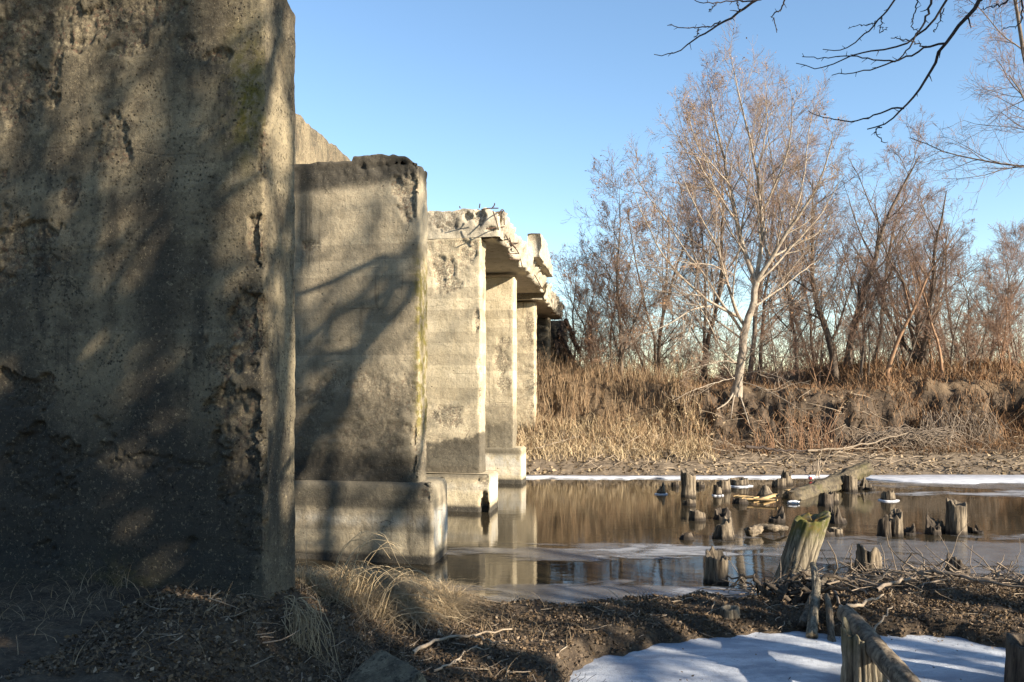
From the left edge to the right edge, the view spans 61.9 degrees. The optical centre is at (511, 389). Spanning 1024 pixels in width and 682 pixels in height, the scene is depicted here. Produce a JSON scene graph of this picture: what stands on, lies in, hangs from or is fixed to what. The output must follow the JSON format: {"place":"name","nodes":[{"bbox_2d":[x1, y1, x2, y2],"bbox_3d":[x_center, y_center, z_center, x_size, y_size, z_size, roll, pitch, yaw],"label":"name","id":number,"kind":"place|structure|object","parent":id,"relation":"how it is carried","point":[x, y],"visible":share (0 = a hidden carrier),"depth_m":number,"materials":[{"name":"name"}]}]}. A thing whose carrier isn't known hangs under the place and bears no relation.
{"place":"outdoors","nodes":[
{"label":"outdoors","id":0,"kind":"place"},
{"bbox_2d":[0,358,1023,681],"bbox_3d":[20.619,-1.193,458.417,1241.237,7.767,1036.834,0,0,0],"label":"ground","id":1,"kind":"structure","parent":0,"point":[16,640],"depth_m":7.33,"materials":[{"name":"soil"}]},
{"bbox_2d":[0,0,295,601],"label":"bridge pier","id":2,"kind":"structure","parent":1,"relation":"on","point":[147,306],"depth_m":6.45,"materials":[{"name":"concrete"}]},
{"bbox_2d":[294,114,349,163],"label":"parapet wall","id":3,"kind":"structure","parent":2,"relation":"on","point":[311,145],"depth_m":14.25,"materials":[{"name":"concrete"}]},
{"bbox_2d":[281,595,340,672],"bbox_3d":[-1.401,1.782,5.876,0.525,0.706,0.327,0,0,0],"label":"grass clump","id":4,"kind":"object","parent":1,"relation":"on","point":[300,621],"visible":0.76,"depth_m":5.85,"materials":[{"name":"plant"}]},
{"bbox_2d":[295,558,422,612],"bbox_3d":[-1.646,1.638,7.443,1.775,0.478,1.827,0,0,0],"label":"grass clump","id":5,"kind":"object","parent":1,"relation":"on","point":[307,577],"visible":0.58,"depth_m":7.24,"materials":[{"name":"plant"}]},
{"bbox_2d":[293,154,447,564],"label":"bridge pier","id":6,"kind":"structure","parent":1,"relation":"on","point":[360,272],"depth_m":11.03,"materials":[{"name":"concrete"}]},
{"bbox_2d":[297,531,456,623],"bbox_3d":[-1.160,1.571,7.184,1.439,0.719,0.639,0,0,0],"label":"grass clump","id":7,"kind":"object","parent":1,"relation":"on","point":[389,585],"visible":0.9,"depth_m":7.16,"materials":[{"name":"plant"}]},
{"bbox_2d":[0,562,758,681],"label":"sparse grass","id":8,"kind":"structure","parent":1,"relation":"on","point":[74,594],"depth_m":5.96,"materials":[{"name":"plant"}]},
{"bbox_2d":[342,650,426,681],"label":"rock","id":9,"kind":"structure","parent":1,"relation":"on","point":[381,666],"depth_m":5.49,"materials":[{"name":"stone"}]},
{"bbox_2d":[313,558,512,637],"bbox_3d":[-1.005,1.740,7.607,2.271,0.460,2.091,0,0,0],"label":"grass clump","id":10,"kind":"object","parent":1,"relation":"on","point":[454,598],"visible":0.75,"depth_m":7.33,"materials":[{"name":"plant"}]},
{"bbox_2d":[411,628,511,653],"bbox_3d":[-0.373,1.931,6.633,0.752,0.074,0.616,0,0,0],"label":"fallen branch","id":11,"kind":"object","parent":1,"relation":"on","point":[420,647],"visible":0.99,"depth_m":6.68,"materials":[{"name":"brown wood"}]},
{"bbox_2d":[433,646,489,671],"bbox_3d":[-0.385,1.941,6.184,0.121,0.060,0.560,0,0,39],"label":"fallen branch","id":12,"kind":"object","parent":1,"relation":"on","point":[459,659],"visible":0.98,"depth_m":6.14,"materials":[{"name":"brown wood"}]},
{"bbox_2d":[426,238,497,512],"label":"bridge pier","id":13,"kind":"structure","parent":1,"relation":"on","point":[456,363],"depth_m":15.61,"materials":[{"name":"concrete"}]},
{"bbox_2d":[427,203,564,319],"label":"bridge deck","id":14,"kind":"structure","parent":13,"relation":"on","point":[527,265],"depth_m":18.17,"materials":[{"name":"concrete"}]},
{"bbox_2d":[485,276,525,483],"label":"bridge pier","id":15,"kind":"structure","parent":1,"relation":"on","point":[505,456],"depth_m":20.13,"materials":[{"name":"concrete"}]},
{"bbox_2d":[0,566,1023,681],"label":"leaf litter","id":16,"kind":"object","parent":1,"relation":"on","point":[116,641],"visible":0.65,"depth_m":6.43,"materials":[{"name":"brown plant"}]},
{"bbox_2d":[516,302,536,429],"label":"bridge pier","id":17,"kind":"structure","parent":1,"relation":"on","point":[526,402],"depth_m":24.73,"materials":[{"name":"concrete"}]},
{"bbox_2d":[536,318,550,368],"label":"bridge pier","id":18,"kind":"structure","parent":1,"relation":"on","point":[543,332],"depth_m":29.32,"materials":[{"name":"concrete"}]},
{"bbox_2d":[550,320,567,369],"bbox_3d":[-0.061,-0.980,33.504,4.592,3.360,0.848,0,0,13],"label":"bridge abutment","id":19,"kind":"object","parent":1,"relation":"on","point":[554,326],"visible":0.02,"depth_m":32.69,"materials":[{"name":"concrete"}]},
{"bbox_2d":[552,240,625,373],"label":"bare tree","id":20,"kind":"object","parent":1,"relation":"on","point":[574,301],"visible":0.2,"depth_m":33.33,"materials":[{"name":"brown plant"}]},
{"bbox_2d":[564,263,617,369],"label":"bare tree","id":21,"kind":"object","parent":1,"relation":"on","point":[592,307],"visible":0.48,"depth_m":30.79,"materials":[{"name":"brown plant"}]},
{"bbox_2d":[547,144,668,378],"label":"bare tree","id":22,"kind":"object","parent":1,"relation":"on","point":[621,349],"visible":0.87,"depth_m":28.67,"materials":[{"name":"brown plant"}]},
{"bbox_2d":[516,342,718,456],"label":"dry reeds","id":23,"kind":"object","parent":1,"relation":"on","point":[650,377],"visible":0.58,"depth_m":25.77,"materials":[{"name":"plant"}]},
{"bbox_2d":[516,395,718,463],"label":"bleached grass","id":24,"kind":"structure","parent":1,"relation":"on","point":[574,447],"depth_m":23.75,"materials":[{"name":"plant"}]},
{"bbox_2d":[560,152,768,378],"bbox_3d":[5.175,-4.189,30.867,8.061,9.223,7.295,0,0,-22],"label":"bare tree","id":25,"kind":"object","parent":1,"relation":"on","point":[657,356],"visible":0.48,"depth_m":29.94,"materials":[{"name":"brown plant"}]},
{"bbox_2d":[626,47,793,383],"bbox_3d":[7.443,-5.580,30.395,5.546,11.865,7.747,0,0,24],"label":"bare tree","id":26,"kind":"object","parent":1,"relation":"on","point":[698,247],"visible":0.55,"depth_m":30.39,"materials":[{"name":"brown plant"}]},
{"bbox_2d":[720,605,740,619],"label":"wooden stump","id":27,"kind":"object","parent":1,"relation":"on","point":[729,612],"visible":0.42,"depth_m":7.42,"materials":[{"name":"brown wood"}]},
{"bbox_2d":[597,17,870,438],"bbox_3d":[6.517,-4.827,24.917,8.041,12.373,5.251,0,0,0],"label":"bare tree","id":28,"kind":"object","parent":1,"relation":"on","point":[758,276],"visible":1,"depth_m":24.80,"materials":[{"name":"brown plant"}]},
{"bbox_2d":[517,388,1023,476],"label":"twig litter","id":29,"kind":"object","parent":1,"relation":"on","point":[871,454],"visible":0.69,"depth_m":23.12,"materials":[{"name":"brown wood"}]},
{"bbox_2d":[526,475,1023,483],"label":"shore ice","id":30,"kind":"structure","parent":1,"relation":"on","point":[963,479],"depth_m":21.18,"materials":[{"name":"ice"}]},
{"bbox_2d":[745,445,812,452],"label":"fallen branch","id":31,"kind":"object","parent":1,"relation":"on","point":[760,447],"visible":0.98,"depth_m":23.38,"materials":[{"name":"wood"}]},
{"bbox_2d":[701,63,870,384],"bbox_3d":[10.916,-6.702,35.405,7.175,14.020,8.548,0,0,13],"label":"bare tree","id":32,"kind":"object","parent":1,"relation":"on","point":[755,331],"visible":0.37,"depth_m":35.38,"materials":[{"name":"brown plant"}]},
{"bbox_2d":[551,340,1023,386],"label":"undergrowth","id":33,"kind":"object","parent":1,"relation":"on","point":[714,379],"visible":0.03,"depth_m":33.83,"materials":[{"name":"plant"}]},
{"bbox_2d":[569,631,1005,681],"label":"frozen pool","id":34,"kind":"structure","parent":1,"relation":"on","point":[798,656],"depth_m":6.54,"materials":[{"name":"ice"}]},
{"bbox_2d":[806,562,820,638],"bbox_3d":[2.730,1.886,7.706,0.114,0.427,1.322,0,0,21],"label":"driftwood","id":35,"kind":"object","parent":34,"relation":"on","point":[812,621],"visible":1,"depth_m":7.41,"materials":[{"name":"grey wood"}]},
{"bbox_2d":[554,260,1023,385],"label":"thicket","id":36,"kind":"object","parent":1,"relation":"on","point":[825,352],"visible":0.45,"depth_m":33.05,"materials":[{"name":"plant"}]},
{"bbox_2d":[752,257,828,386],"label":"bare tree","id":37,"kind":"object","parent":1,"relation":"on","point":[775,361],"visible":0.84,"depth_m":28.02,"materials":[{"name":"brown plant"}]},
{"bbox_2d":[712,570,868,604],"bbox_3d":[2.838,1.993,8.828,1.628,0.501,2.159,0,0,24],"label":"root tangle","id":38,"kind":"object","parent":1,"relation":"on","point":[783,590],"visible":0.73,"depth_m":8.00,"materials":[{"name":"brown wood"}]},
{"bbox_2d":[726,116,855,384],"bbox_3d":[9.668,-4.644,30.484,4.958,9.586,4.640,0,0,0],"label":"bare tree","id":39,"kind":"object","parent":1,"relation":"on","point":[787,287],"visible":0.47,"depth_m":29.99,"materials":[{"name":"brown plant"}]},
{"bbox_2d":[739,405,846,452],"bbox_3d":[7.816,1.086,23.732,3.144,1.312,0.478,0,0,0],"label":"shrub","id":40,"kind":"object","parent":1,"relation":"on","point":[811,435],"visible":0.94,"depth_m":23.74,"materials":[{"name":"brown plant"}]},
{"bbox_2d":[739,151,853,367],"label":"bare tree","id":41,"kind":"object","parent":1,"relation":"on","point":[810,309],"visible":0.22,"depth_m":37.08,"materials":[{"name":"brown plant"}]},
{"bbox_2d":[654,360,943,443],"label":"bank grass","id":42,"kind":"structure","parent":1,"relation":"on","point":[759,385],"depth_m":25.71,"materials":[{"name":"plant"}]},
{"bbox_2d":[774,511,830,580],"bbox_3d":[3.378,1.916,9.906,0.655,1.008,0.418,0,0,0],"label":"wooden stump","id":43,"kind":"object","parent":1,"relation":"on","point":[805,539],"visible":0.64,"depth_m":9.75,"materials":[{"name":"brown wood"}]},
{"bbox_2d":[797,577,833,629],"bbox_3d":[2.822,1.919,7.890,0.108,0.286,1.366,0,0,30],"label":"driftwood","id":44,"kind":"object","parent":1,"relation":"on","point":[802,624],"visible":0.54,"depth_m":7.42,"materials":[{"name":"brown wood"}]},
{"bbox_2d":[751,152,887,383],"bbox_3d":[10.317,-3.868,28.695,4.096,7.459,5.519,0,0,0],"label":"bare tree","id":45,"kind":"object","parent":1,"relation":"on","point":[830,345],"visible":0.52,"depth_m":28.91,"materials":[{"name":"brown plant"}]},
{"bbox_2d":[617,377,1023,454],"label":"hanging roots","id":46,"kind":"object","parent":1,"relation":"on","point":[878,450],"visible":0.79,"depth_m":24.29,"materials":[{"name":"plant"}]},
{"bbox_2d":[779,244,875,386],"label":"bare tree","id":47,"kind":"object","parent":1,"relation":"on","point":[818,334],"visible":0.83,"depth_m":28.09,"materials":[{"name":"brown plant"}]},
{"bbox_2d":[824,593,835,641],"bbox_3d":[2.700,1.972,7.253,0.075,0.373,0.552,0,0,16],"label":"driftwood","id":48,"kind":"object","parent":1,"relation":"on","point":[830,631],"visible":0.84,"depth_m":7.21,"materials":[{"name":"brown wood"}]},
{"bbox_2d":[654,0,1023,142],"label":"bare tree","id":49,"kind":"object","parent":1,"relation":"on","point":[960,23],"visible":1,"depth_m":7.08,"materials":[{"name":"brown plant"}]},
{"bbox_2d":[832,447,882,452],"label":"fallen branch","id":50,"kind":"object","parent":1,"relation":"on","point":[855,448],"visible":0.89,"depth_m":23.38,"materials":[{"name":"brown wood"}]},
{"bbox_2d":[808,432,907,451],"bbox_3d":[9.479,1.432,23.391,2.746,0.535,0.091,0,0,0],"label":"fallen branch","id":51,"kind":"object","parent":1,"relation":"on","point":[812,450],"visible":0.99,"depth_m":23.38,"materials":[{"name":"brown wood"}]},
{"bbox_2d":[704,522,1023,595],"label":"washed up sticks","id":52,"kind":"object","parent":1,"relation":"on","point":[903,572],"visible":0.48,"depth_m":8.89,"materials":[{"name":"wood"}]},
{"bbox_2d":[840,617,887,681],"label":"wooden stump","id":53,"kind":"object","parent":1,"relation":"on","point":[858,665],"visible":0.8,"depth_m":5.89,"materials":[{"name":"brown wood"}]},
{"bbox_2d":[836,605,920,681],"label":"driftwood","id":54,"kind":"object","parent":53,"relation":"on","point":[890,664],"visible":0.85,"depth_m":5.68,"materials":[{"name":"brown wood"}]},
{"bbox_2d":[817,181,910,358],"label":"bare tree","id":55,"kind":"object","parent":1,"relation":"on","point":[855,289],"visible":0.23,"depth_m":37.33,"materials":[{"name":"brown plant"}]},
{"bbox_2d":[833,248,904,380],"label":"bare tree","id":56,"kind":"object","parent":1,"relation":"on","point":[870,342],"visible":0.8,"depth_m":27.67,"materials":[{"name":"brown plant"}]},
{"bbox_2d":[822,124,947,363],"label":"bare tree","id":57,"kind":"object","parent":1,"relation":"on","point":[907,218],"visible":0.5,"depth_m":31.33,"materials":[{"name":"brown plant"}]},
{"bbox_2d":[750,570,1023,595],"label":"washed up straw","id":58,"kind":"object","parent":1,"relation":"on","point":[887,581],"visible":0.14,"depth_m":8.63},
{"bbox_2d":[875,575,921,591],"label":"fallen branch","id":59,"kind":"object","parent":58,"relation":"on","point":[882,586],"visible":0.81,"depth_m":8.24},
{"bbox_2d":[911,568,969,576],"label":"fallen branch","id":60,"kind":"object","parent":58,"relation":"on","point":[934,570],"visible":0.68,"depth_m":8.69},
{"bbox_2d":[930,571,1023,587],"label":"fallen branch","id":61,"kind":"object","parent":58,"relation":"on","point":[985,581],"visible":0.47,"depth_m":8.21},
{"bbox_2d":[836,105,950,370],"bbox_3d":[13.462,-4.974,29.363,4.261,8.959,3.803,0,0,0],"label":"bare tree","id":62,"kind":"object","parent":1,"relation":"on","point":[877,248],"visible":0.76,"depth_m":29.58,"materials":[{"name":"brown plant"}]},
{"bbox_2d":[843,230,949,369],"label":"bare tree","id":63,"kind":"object","parent":1,"relation":"on","point":[929,350],"visible":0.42,"depth_m":28.77,"materials":[{"name":"brown plant"}]},
{"bbox_2d":[778,353,1023,447],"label":"rusty undergrowth","id":64,"kind":"object","parent":1,"relation":"on","point":[956,369],"visible":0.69,"depth_m":26.64,"materials":[{"name":"plant"}]},
{"bbox_2d":[853,220,965,371],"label":"bare tree","id":65,"kind":"object","parent":1,"relation":"on","point":[886,301],"visible":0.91,"depth_m":27.39,"materials":[{"name":"brown plant"}]},
{"bbox_2d":[864,179,955,359],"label":"bare tree","id":66,"kind":"object","parent":1,"relation":"on","point":[914,230],"visible":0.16,"depth_m":34.02,"materials":[{"name":"brown plant"}]},
{"bbox_2d":[835,424,989,455],"bbox_3d":[11.046,1.488,23.869,4.434,1.108,1.432,0,0,0],"label":"brush pile","id":67,"kind":"object","parent":1,"relation":"on","point":[910,439],"visible":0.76,"depth_m":23.67,"materials":[{"name":"wood"}]},
{"bbox_2d":[834,180,1000,368],"bbox_3d":[14.216,-3.686,29.247,5.128,6.308,4.531,0,0,-40],"label":"bare tree","id":68,"kind":"object","parent":1,"relation":"on","point":[906,346],"visible":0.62,"depth_m":28.71,"materials":[{"name":"brown plant"}]},
{"bbox_2d":[901,241,953,377],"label":"bare tree","id":69,"kind":"object","parent":1,"relation":"on","point":[938,347],"visible":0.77,"depth_m":27.50,"materials":[{"name":"brown plant"}]},
{"bbox_2d":[882,211,977,381],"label":"bare tree","id":70,"kind":"object","parent":1,"relation":"on","point":[894,349],"visible":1,"depth_m":26.24,"materials":[{"name":"brown plant"}]},
{"bbox_2d":[858,173,1001,359],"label":"bare tree","id":71,"kind":"object","parent":1,"relation":"on","point":[934,223],"visible":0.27,"depth_m":35.72,"materials":[{"name":"brown plant"}]},
{"bbox_2d":[885,0,1023,213],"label":"bare tree","id":72,"kind":"object","parent":1,"relation":"on","point":[1021,46],"visible":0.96,"depth_m":24.78,"materials":[{"name":"brown plant"}]},
{"bbox_2d":[920,409,1013,447],"bbox_3d":[12.994,1.323,24.499,2.921,1.547,0.814,0,0,0],"label":"hanging brush","id":73,"kind":"object","parent":1,"relation":"hanging from","point":[960,423],"visible":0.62,"depth_m":24.46,"materials":[{"name":"plant"}]},
{"bbox_2d":[940,264,997,374],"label":"bare tree","id":74,"kind":"object","parent":1,"relation":"on","point":[969,331],"visible":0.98,"depth_m":27.51,"materials":[{"name":"brown plant"}]},
{"bbox_2d":[927,247,1016,369],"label":"bare tree","id":75,"kind":"object","parent":1,"relation":"on","point":[988,300],"visible":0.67,"depth_m":28.33,"materials":[{"name":"brown plant"}]},
{"bbox_2d":[944,235,1023,368],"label":"bare tree","id":76,"kind":"object","parent":1,"relation":"on","point":[1000,276],"visible":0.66,"depth_m":29.10,"materials":[{"name":"brown plant"}]},
{"bbox_2d":[953,216,1023,363],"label":"bare tree","id":77,"kind":"object","parent":1,"relation":"on","point":[1020,237],"visible":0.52,"depth_m":30.43,"materials":[{"name":"brown plant"}]},
{"bbox_2d":[964,281,1023,373],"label":"bare tree","id":78,"kind":"object","parent":1,"relation":"on","point":[1003,345],"visible":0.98,"depth_m":27.60,"materials":[{"name":"brown plant"}]},
{"bbox_2d":[1004,633,1023,681],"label":"wooden stump","id":79,"kind":"object","parent":1,"relation":"on","point":[1014,663],"visible":1,"depth_m":5.95,"materials":[{"name":"brown wood"}]},
{"bbox_2d":[287,0,1023,380],"label":"sky","id":80,"kind":"structure","parent":0,"point":[508,104],"materials":[{"name":"blue"}]},
{"bbox_2d":[295,477,1023,605],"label":"river","id":81,"kind":"structure","parent":0,"point":[566,513],"depth_m":13.75,"materials":[{"name":"brown liquid"}]},
{"bbox_2d":[441,580,749,605],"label":"river ice","id":82,"kind":"structure","parent":81,"relation":"on","point":[562,593],"depth_m":9.29,"materials":[{"name":"ice"}]},
{"bbox_2d":[445,543,776,561],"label":"river ice","id":83,"kind":"structure","parent":81,"relation":"on","point":[539,553],"depth_m":11.59,"materials":[{"name":"ice"}]},
{"bbox_2d":[598,544,739,557],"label":"river ice","id":84,"kind":"structure","parent":81,"relation":"on","point":[671,550],"depth_m":11.65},
{"bbox_2d":[680,468,695,497],"bbox_3d":[3.626,2.035,17.561,0.333,0.830,0.323,0,0,0],"label":"wooden stump","id":85,"kind":"object","parent":81,"relation":"in","point":[688,483],"visible":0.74,"depth_m":17.44,"materials":[{"name":"brown wood"}]},
{"bbox_2d":[688,509,705,520],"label":"wooden stump","id":86,"kind":"object","parent":81,"relation":"in","point":[696,515],"visible":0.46,"depth_m":14.33,"materials":[{"name":"brown wood"}]},
{"bbox_2d":[652,587,747,594],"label":"river ice","id":87,"kind":"structure","parent":81,"relation":"on","point":[684,590],"depth_m":9.28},
{"bbox_2d":[703,546,728,585],"bbox_3d":[2.331,2.128,9.741,0.302,0.645,0.299,0,0,0],"label":"wooden stump","id":88,"kind":"object","parent":81,"relation":"in","point":[716,567],"visible":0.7,"depth_m":9.65,"materials":[{"name":"brown wood"}]},
{"bbox_2d":[713,507,730,519],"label":"wooden stump","id":89,"kind":"object","parent":81,"relation":"in","point":[719,513],"visible":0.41,"depth_m":14.50,"materials":[{"name":"brown wood"}]},
{"bbox_2d":[712,516,734,539],"bbox_3d":[3.140,2.162,12.643,0.342,0.576,0.330,0,0,43],"label":"wooden stump","id":90,"kind":"object","parent":81,"relation":"in","point":[723,530],"visible":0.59,"depth_m":12.54,"materials":[{"name":"brown wood"}]},
{"bbox_2d":[716,479,730,491],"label":"wooden stump","id":91,"kind":"object","parent":81,"relation":"in","point":[724,485],"visible":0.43,"depth_m":18.43,"materials":[{"name":"brown wood"}]},
{"bbox_2d":[730,477,748,485],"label":"wooden stump","id":92,"kind":"object","parent":81,"relation":"in","point":[739,481],"visible":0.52,"depth_m":19.41,"materials":[{"name":"brown wood"}]},
{"bbox_2d":[768,506,785,522],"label":"wooden stump","id":93,"kind":"object","parent":81,"relation":"in","point":[779,517],"visible":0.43,"depth_m":14.19,"materials":[{"name":"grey wood"}]},
{"bbox_2d":[771,478,785,487],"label":"wooden stump","id":94,"kind":"object","parent":81,"relation":"in","point":[779,483],"visible":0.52,"depth_m":19.17,"materials":[{"name":"grey wood"}]},
{"bbox_2d":[817,492,833,506],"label":"wooden stump","id":95,"kind":"object","parent":81,"relation":"in","point":[825,499],"visible":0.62,"depth_m":16.09,"materials":[{"name":"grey wood"}]},
{"bbox_2d":[782,461,874,499],"bbox_3d":[6.766,2.026,18.284,3.406,0.824,0.585,0,0,-42],"label":"fallen log","id":96,"kind":"object","parent":81,"relation":"in","point":[833,482],"visible":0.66,"depth_m":18.29,"materials":[{"name":"brown wood"}]},
{"bbox_2d":[829,505,846,523],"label":"wooden stump","id":97,"kind":"object","parent":81,"relation":"in","point":[837,518],"visible":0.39,"depth_m":14.06,"materials":[{"name":"grey wood"}]},
{"bbox_2d":[842,474,857,491],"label":"wooden stump","id":98,"kind":"object","parent":81,"relation":"in","point":[850,483],"visible":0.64,"depth_m":18.44,"materials":[{"name":"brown wood"}]},
{"bbox_2d":[854,544,881,573],"bbox_3d":[4.331,2.154,10.369,0.323,0.592,0.338,0,0,-34],"label":"wooden stump","id":99,"kind":"object","parent":81,"relation":"in","point":[870,557],"visible":0.56,"depth_m":10.25,"materials":[{"name":"grey wood"}]},
{"bbox_2d":[739,532,1023,573],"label":"river ice","id":100,"kind":"structure","parent":81,"relation":"on","point":[996,552],"depth_m":11.60,"materials":[{"name":"ice"}]},
{"bbox_2d":[744,523,788,536],"bbox_3d":[3.878,2.127,12.902,0.766,0.211,0.272,0,0,-13],"label":"driftwood","id":101,"kind":"object","parent":100,"relation":"on","point":[755,530],"visible":0.99,"depth_m":12.83,"materials":[{"name":"brown wood"}]},
{"bbox_2d":[877,514,891,536],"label":"wooden stump","id":102,"kind":"object","parent":81,"relation":"in","point":[884,527],"visible":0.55,"depth_m":12.78,"materials":[{"name":"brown wood"}]},
{"bbox_2d":[889,508,903,536],"bbox_3d":[5.789,2.118,12.863,0.213,0.665,0.210,0,0,0],"label":"wooden stump","id":103,"kind":"object","parent":81,"relation":"in","point":[895,515],"visible":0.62,"depth_m":12.79,"materials":[{"name":"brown wood"}]},
{"bbox_2d":[924,514,941,534],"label":"wooden stump","id":104,"kind":"object","parent":81,"relation":"in","point":[932,526],"visible":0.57,"depth_m":13.03,"materials":[{"name":"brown wood"}]},
{"bbox_2d":[857,482,1023,489],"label":"river ice","id":105,"kind":"structure","parent":81,"relation":"on","point":[1014,486],"depth_m":19.62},
{"bbox_2d":[945,497,967,535],"bbox_3d":[6.787,2.051,13.037,0.324,0.798,0.325,0,0,0],"label":"wooden stump","id":106,"kind":"object","parent":81,"relation":"in","point":[956,518],"visible":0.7,"depth_m":12.92,"materials":[{"name":"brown wood"}]},
{"bbox_2d":[945,553,970,575],"bbox_3d":[5.072,2.154,9.706,0.315,0.592,0.314,0,0,27],"label":"wooden stump","id":107,"kind":"object","parent":81,"relation":"in","point":[956,565],"visible":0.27,"depth_m":9.62,"materials":[{"name":"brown wood"}]},
{"bbox_2d":[897,490,1023,496],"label":"river ice","id":108,"kind":"structure","parent":81,"relation":"on","point":[1005,494],"depth_m":18.08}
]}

